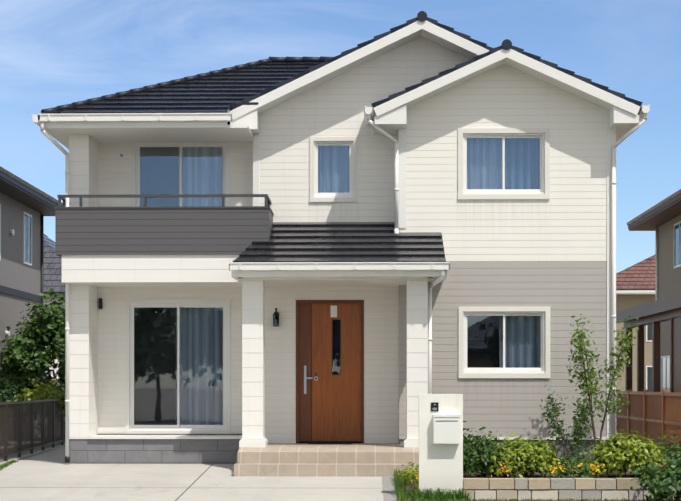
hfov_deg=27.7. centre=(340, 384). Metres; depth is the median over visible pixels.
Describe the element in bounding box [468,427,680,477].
low shrub foliage
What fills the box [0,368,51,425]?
shrub foliage
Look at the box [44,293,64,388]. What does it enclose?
house walls
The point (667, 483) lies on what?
bush foliage
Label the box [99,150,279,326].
house wall lights
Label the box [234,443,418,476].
porch steps
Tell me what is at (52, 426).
bronze fence
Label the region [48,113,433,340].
house gutter brackets
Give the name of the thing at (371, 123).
house downpipes
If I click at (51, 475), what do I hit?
driveway
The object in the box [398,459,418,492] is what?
shrub
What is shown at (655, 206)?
neighbour roof
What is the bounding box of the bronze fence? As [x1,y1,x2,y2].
[0,399,64,465]
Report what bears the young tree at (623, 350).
on the planter bed soil
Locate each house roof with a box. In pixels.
[44,234,64,292]
[616,255,654,289]
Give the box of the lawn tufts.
[390,468,473,500]
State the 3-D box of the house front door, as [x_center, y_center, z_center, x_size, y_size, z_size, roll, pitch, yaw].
[-0.179,-0.243,23.447,1.211,2.444,0.146,0,0,1]
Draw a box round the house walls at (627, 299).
[616,290,654,391]
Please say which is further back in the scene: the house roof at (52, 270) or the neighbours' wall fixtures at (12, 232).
the house roof at (52, 270)
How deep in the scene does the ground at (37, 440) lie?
29.08 m
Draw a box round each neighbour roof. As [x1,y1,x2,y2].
[0,166,62,206]
[627,189,680,225]
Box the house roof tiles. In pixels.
[41,11,642,261]
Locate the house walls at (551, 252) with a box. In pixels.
[55,36,608,463]
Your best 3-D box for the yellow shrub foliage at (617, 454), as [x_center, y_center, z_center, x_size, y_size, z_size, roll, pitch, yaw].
[4.045,0.994,19.416,1.403,0.753,1.086,0,0,1]
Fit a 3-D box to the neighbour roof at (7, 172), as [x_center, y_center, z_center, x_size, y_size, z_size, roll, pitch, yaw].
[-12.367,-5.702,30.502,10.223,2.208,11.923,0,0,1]
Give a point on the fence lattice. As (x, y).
(654, 414)
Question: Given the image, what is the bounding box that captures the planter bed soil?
[394,463,649,499]
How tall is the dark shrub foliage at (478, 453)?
0.826 m
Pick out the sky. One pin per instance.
(54, 53)
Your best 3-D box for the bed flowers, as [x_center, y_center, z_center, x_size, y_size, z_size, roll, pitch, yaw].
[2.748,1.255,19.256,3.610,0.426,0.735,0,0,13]
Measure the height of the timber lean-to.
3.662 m
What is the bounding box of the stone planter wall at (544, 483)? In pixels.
[463,478,680,500]
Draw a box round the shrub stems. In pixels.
[23,366,58,440]
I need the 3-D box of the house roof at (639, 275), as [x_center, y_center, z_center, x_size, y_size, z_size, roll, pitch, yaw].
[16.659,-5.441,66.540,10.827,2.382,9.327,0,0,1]
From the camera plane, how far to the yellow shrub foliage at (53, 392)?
29.41 m
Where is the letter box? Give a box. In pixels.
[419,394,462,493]
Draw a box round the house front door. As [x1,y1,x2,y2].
[294,298,365,441]
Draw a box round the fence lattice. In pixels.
[616,389,680,454]
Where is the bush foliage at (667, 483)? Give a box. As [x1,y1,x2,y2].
[630,449,680,500]
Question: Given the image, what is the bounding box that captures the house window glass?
[134,138,540,424]
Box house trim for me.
[32,104,649,447]
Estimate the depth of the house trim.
22.82 m
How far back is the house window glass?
23.80 m
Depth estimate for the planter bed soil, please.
19.23 m
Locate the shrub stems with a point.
(49, 376)
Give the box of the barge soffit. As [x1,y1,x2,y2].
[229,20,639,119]
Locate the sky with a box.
[0,0,680,272]
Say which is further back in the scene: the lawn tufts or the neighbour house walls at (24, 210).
the neighbour house walls at (24, 210)
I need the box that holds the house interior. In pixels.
[97,147,498,442]
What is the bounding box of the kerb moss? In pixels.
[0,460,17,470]
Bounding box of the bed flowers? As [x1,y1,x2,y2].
[410,460,663,486]
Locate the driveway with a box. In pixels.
[0,447,396,500]
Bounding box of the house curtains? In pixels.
[176,138,539,424]
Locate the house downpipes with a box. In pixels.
[40,113,646,462]
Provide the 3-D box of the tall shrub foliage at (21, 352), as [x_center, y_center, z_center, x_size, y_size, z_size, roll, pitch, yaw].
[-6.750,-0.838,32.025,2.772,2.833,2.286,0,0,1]
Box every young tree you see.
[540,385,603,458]
[565,313,639,459]
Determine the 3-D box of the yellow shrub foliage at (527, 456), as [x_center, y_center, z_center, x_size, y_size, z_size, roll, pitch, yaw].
[2.589,1.014,19.413,1.064,0.806,0.966,0,0,1]
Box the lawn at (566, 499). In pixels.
[406,498,680,500]
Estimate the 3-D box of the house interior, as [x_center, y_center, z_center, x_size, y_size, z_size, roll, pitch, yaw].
[0.162,-1.605,25.863,8.570,5.600,5.640,0,0,1]
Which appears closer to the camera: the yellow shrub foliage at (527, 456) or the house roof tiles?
the yellow shrub foliage at (527, 456)
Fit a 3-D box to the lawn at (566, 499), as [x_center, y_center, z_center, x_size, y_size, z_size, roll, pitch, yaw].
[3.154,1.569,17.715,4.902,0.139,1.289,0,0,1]
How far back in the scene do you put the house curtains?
23.95 m
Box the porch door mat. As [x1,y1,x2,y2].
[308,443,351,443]
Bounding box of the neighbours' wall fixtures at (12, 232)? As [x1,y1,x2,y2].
[2,228,657,390]
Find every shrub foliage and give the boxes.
[0,288,64,392]
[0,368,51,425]
[15,379,64,420]
[463,421,508,477]
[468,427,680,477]
[490,429,560,477]
[581,429,666,477]
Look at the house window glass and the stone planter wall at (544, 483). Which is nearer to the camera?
the stone planter wall at (544, 483)
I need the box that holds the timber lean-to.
[616,294,680,392]
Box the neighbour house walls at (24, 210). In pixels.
[0,171,61,440]
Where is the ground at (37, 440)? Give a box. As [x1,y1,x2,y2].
[0,435,629,500]
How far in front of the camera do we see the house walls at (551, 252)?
22.84 m
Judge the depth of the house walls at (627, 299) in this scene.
62.61 m

